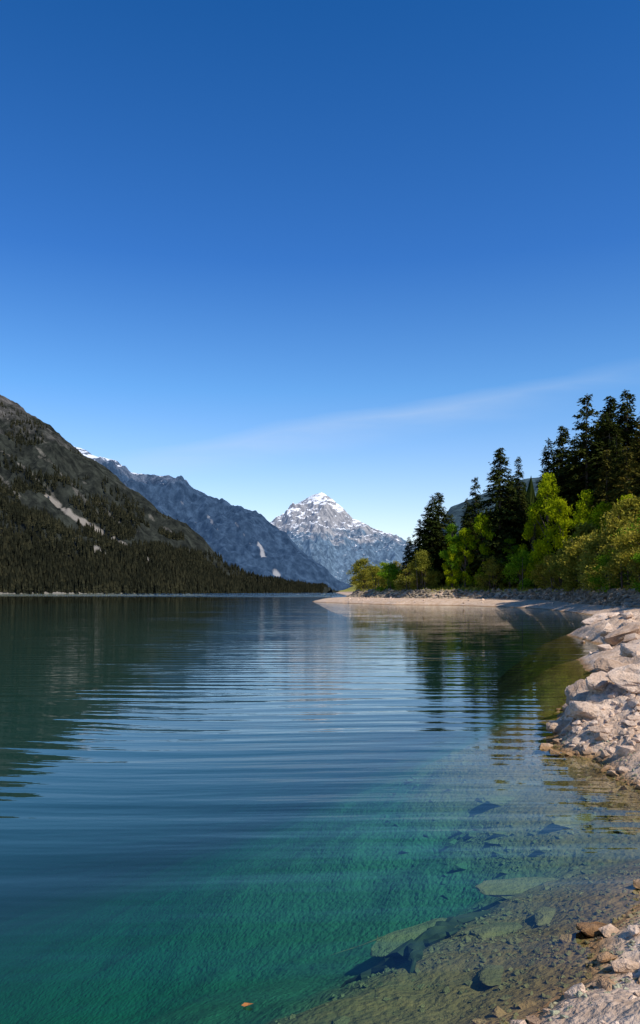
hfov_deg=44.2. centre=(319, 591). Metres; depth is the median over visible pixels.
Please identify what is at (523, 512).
spruce tree
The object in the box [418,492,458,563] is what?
spruce tree
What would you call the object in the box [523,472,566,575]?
deciduous tree
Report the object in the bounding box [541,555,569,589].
shrub
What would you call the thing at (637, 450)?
spruce tree
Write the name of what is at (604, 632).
boulder
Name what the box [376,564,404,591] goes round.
shrub
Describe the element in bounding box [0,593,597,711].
lake water
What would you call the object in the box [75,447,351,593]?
snow crested mountain
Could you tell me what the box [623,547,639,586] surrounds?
shrub
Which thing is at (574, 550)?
shrub
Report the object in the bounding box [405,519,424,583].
spruce tree
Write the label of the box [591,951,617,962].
brown rock
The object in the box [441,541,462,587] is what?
deciduous tree
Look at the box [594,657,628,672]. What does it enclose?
boulder
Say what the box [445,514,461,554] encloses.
spruce tree
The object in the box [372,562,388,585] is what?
shrub
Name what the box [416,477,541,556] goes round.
wooded hill
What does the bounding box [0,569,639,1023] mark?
ground
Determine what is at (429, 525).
spruce tree
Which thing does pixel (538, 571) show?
shrub
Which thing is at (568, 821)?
submerged rock
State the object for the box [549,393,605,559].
spruce tree
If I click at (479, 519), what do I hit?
deciduous tree
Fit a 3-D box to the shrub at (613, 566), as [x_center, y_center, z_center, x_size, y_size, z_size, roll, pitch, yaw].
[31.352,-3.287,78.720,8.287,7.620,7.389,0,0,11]
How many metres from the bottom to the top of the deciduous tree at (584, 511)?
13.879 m
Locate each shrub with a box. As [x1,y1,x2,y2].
[345,557,376,586]
[350,573,373,589]
[353,568,376,589]
[364,567,386,588]
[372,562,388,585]
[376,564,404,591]
[378,561,403,586]
[393,565,420,590]
[403,549,444,589]
[411,567,440,589]
[474,555,507,589]
[502,548,543,589]
[528,554,565,588]
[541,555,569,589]
[544,520,598,592]
[554,531,610,590]
[554,560,577,591]
[560,546,595,588]
[573,534,617,591]
[573,545,608,582]
[586,548,626,591]
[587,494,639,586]
[593,521,639,587]
[607,523,639,589]
[611,511,639,584]
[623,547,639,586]
[629,553,639,591]
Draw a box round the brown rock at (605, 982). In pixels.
[596,976,621,990]
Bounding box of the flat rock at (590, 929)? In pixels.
[576,921,607,937]
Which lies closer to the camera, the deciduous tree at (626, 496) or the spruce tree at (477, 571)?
the deciduous tree at (626, 496)
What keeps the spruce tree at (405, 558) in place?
on the ground at (192, 855)
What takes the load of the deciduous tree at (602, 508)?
on the ground at (192, 855)
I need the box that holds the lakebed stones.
[332,727,639,1023]
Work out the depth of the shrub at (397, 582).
137.21 m
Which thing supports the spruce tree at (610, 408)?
on the ground at (192, 855)
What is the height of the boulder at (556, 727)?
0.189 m
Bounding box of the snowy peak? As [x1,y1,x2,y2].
[270,492,416,583]
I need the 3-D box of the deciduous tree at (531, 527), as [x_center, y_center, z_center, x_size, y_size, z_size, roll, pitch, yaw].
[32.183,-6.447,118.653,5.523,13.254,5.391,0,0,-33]
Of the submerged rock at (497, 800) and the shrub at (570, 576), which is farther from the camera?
the shrub at (570, 576)
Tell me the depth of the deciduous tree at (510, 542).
123.00 m
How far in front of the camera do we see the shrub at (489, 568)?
123.14 m
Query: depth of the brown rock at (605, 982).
3.78 m
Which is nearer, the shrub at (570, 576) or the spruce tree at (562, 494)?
the shrub at (570, 576)
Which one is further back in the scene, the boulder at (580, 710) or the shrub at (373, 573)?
the shrub at (373, 573)
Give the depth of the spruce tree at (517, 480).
149.75 m
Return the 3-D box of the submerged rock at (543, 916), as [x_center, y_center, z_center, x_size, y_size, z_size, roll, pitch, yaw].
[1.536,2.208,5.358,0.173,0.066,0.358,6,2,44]
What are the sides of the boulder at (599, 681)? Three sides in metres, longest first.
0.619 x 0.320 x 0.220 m
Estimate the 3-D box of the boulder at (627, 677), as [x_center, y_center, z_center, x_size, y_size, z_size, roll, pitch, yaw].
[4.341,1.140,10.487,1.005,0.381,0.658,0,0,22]
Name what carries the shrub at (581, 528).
on the ground at (192, 855)
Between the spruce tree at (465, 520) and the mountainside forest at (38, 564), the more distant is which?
the mountainside forest at (38, 564)
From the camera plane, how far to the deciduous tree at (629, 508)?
83.59 m
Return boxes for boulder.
[546,720,569,733]
[565,679,588,704]
[567,701,613,719]
[581,611,627,624]
[585,671,610,690]
[594,628,615,636]
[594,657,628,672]
[603,622,639,645]
[605,664,639,692]
[616,621,628,628]
[619,643,639,657]
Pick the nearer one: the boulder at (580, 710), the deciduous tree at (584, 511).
the boulder at (580, 710)
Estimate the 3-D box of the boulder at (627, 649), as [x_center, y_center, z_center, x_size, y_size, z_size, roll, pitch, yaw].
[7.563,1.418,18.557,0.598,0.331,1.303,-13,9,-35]
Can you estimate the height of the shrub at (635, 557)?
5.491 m
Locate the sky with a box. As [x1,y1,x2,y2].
[0,0,639,543]
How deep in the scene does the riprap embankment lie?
107.61 m
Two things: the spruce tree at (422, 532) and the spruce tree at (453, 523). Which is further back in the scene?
the spruce tree at (453, 523)
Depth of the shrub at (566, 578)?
101.27 m
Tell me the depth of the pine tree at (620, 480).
97.84 m
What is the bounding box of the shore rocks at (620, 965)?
[348,594,639,1023]
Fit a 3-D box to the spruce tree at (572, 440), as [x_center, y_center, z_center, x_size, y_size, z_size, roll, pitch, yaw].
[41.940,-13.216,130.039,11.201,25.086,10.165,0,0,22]
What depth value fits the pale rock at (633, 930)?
4.34 m
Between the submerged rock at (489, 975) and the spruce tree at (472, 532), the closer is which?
the submerged rock at (489, 975)
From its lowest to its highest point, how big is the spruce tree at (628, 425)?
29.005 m
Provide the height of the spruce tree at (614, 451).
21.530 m
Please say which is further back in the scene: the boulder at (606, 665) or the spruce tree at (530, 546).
the spruce tree at (530, 546)
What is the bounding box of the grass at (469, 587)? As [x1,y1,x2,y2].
[360,580,638,591]
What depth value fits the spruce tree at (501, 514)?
126.11 m
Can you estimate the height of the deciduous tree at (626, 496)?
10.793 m
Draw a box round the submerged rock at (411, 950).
[340,910,490,987]
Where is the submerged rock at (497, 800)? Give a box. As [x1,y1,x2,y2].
[483,795,514,805]
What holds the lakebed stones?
on the ground at (192, 855)
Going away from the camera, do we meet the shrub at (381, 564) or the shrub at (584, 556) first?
the shrub at (584, 556)
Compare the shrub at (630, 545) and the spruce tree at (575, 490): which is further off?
the spruce tree at (575, 490)
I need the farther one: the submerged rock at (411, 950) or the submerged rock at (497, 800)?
the submerged rock at (497, 800)
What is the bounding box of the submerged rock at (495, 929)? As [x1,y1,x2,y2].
[470,922,522,937]
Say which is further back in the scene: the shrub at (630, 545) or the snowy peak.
the snowy peak
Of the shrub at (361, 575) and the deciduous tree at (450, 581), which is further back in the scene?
the shrub at (361, 575)
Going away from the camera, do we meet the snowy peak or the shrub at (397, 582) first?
the shrub at (397, 582)
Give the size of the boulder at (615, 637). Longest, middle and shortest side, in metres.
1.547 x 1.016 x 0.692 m
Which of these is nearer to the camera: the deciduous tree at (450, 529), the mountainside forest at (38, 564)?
the deciduous tree at (450, 529)
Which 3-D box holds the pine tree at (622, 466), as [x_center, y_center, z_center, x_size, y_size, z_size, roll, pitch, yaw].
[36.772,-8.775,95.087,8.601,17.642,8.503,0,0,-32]
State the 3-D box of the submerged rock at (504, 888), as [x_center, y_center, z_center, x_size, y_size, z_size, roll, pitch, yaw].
[1.668,2.366,6.319,0.860,0.076,0.278,2,6,-6]
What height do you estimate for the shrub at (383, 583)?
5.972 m
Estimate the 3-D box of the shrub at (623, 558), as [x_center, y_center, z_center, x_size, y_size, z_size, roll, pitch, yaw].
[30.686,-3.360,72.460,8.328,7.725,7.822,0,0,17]
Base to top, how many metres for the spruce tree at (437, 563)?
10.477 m
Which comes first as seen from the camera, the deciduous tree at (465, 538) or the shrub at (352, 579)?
the deciduous tree at (465, 538)
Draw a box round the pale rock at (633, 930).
[627,925,639,935]
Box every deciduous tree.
[438,522,466,585]
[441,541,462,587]
[453,527,474,586]
[468,513,495,586]
[496,537,521,587]
[517,505,549,587]
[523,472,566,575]
[543,497,573,579]
[568,489,593,537]
[581,512,601,534]
[589,501,612,533]
[606,494,639,580]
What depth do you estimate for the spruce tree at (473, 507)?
144.90 m
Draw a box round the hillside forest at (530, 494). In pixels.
[446,447,638,546]
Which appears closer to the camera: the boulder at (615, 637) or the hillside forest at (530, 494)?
the boulder at (615, 637)
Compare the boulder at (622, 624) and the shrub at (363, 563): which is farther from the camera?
the shrub at (363, 563)
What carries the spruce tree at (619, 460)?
on the ground at (192, 855)
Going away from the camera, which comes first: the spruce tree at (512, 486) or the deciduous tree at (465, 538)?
the deciduous tree at (465, 538)
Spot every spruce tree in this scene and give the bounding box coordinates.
[400,538,413,585]
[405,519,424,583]
[407,506,440,581]
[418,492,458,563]
[418,494,445,585]
[423,530,448,584]
[437,523,463,584]
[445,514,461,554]
[457,498,474,534]
[459,477,484,569]
[460,517,477,576]
[465,448,527,585]
[472,552,499,585]
[497,482,527,547]
[500,495,526,583]
[506,485,535,552]
[511,457,529,517]
[524,451,572,560]
[525,438,555,552]
[532,426,576,539]
[541,467,568,582]
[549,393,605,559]
[554,444,592,545]
[565,436,581,493]
[574,413,633,533]
[584,414,618,495]
[594,396,624,459]
[602,434,623,498]
[607,450,637,503]
[611,400,637,476]
[614,389,639,482]
[629,413,639,478]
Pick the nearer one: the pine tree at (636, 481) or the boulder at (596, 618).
the boulder at (596, 618)
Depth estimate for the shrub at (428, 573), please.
133.19 m
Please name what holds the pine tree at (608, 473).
on the ground at (192, 855)
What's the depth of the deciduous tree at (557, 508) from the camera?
111.62 m
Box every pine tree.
[588,450,618,515]
[603,446,638,533]
[611,465,632,504]
[613,420,639,517]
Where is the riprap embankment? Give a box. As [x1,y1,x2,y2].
[346,587,639,607]
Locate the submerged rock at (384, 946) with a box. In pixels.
[335,918,446,957]
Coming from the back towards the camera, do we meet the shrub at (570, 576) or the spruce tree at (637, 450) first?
the spruce tree at (637, 450)
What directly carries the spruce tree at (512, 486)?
on the ground at (192, 855)
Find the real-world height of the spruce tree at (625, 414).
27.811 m
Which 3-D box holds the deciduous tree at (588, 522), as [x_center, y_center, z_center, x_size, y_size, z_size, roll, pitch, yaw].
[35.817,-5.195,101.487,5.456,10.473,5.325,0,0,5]
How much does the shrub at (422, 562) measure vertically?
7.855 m
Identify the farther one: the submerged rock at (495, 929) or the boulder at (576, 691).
the boulder at (576, 691)
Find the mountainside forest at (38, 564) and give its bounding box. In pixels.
[0,402,334,595]
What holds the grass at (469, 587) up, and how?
on the ground at (192, 855)
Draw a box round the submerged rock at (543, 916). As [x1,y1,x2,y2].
[534,907,555,925]
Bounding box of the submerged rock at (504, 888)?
[475,877,558,898]
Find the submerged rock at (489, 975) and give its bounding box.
[478,964,503,985]
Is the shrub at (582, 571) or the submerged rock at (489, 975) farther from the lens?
the shrub at (582, 571)
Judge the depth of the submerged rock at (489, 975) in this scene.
4.46 m
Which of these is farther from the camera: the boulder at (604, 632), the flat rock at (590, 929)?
the boulder at (604, 632)
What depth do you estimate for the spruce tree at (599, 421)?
117.90 m
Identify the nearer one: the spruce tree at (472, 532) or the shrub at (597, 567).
the shrub at (597, 567)
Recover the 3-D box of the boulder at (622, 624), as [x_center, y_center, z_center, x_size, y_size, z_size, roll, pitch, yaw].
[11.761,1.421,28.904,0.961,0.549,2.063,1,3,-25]
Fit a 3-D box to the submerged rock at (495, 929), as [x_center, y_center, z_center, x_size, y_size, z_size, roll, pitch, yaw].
[1.247,2.310,5.377,0.546,0.095,0.284,4,-13,-29]
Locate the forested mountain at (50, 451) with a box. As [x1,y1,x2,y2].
[0,395,339,596]
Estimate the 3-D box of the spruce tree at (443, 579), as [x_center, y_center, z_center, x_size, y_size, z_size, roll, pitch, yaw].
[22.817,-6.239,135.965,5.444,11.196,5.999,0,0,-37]
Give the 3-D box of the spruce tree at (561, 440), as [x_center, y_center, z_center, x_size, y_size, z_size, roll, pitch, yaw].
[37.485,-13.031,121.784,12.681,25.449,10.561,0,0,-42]
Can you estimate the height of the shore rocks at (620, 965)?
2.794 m
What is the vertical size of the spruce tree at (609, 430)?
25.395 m
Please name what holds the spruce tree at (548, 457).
on the ground at (192, 855)
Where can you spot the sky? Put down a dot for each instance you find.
(268, 256)
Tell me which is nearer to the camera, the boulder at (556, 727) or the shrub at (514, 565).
the boulder at (556, 727)
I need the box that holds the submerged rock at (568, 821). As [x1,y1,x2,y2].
[550,813,596,827]
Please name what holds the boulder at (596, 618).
on the ground at (192, 855)
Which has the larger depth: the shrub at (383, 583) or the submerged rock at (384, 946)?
the shrub at (383, 583)
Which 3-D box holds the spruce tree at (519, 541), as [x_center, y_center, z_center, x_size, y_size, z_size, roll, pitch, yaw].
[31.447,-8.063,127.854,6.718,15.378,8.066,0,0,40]
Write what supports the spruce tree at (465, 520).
on the ground at (192, 855)

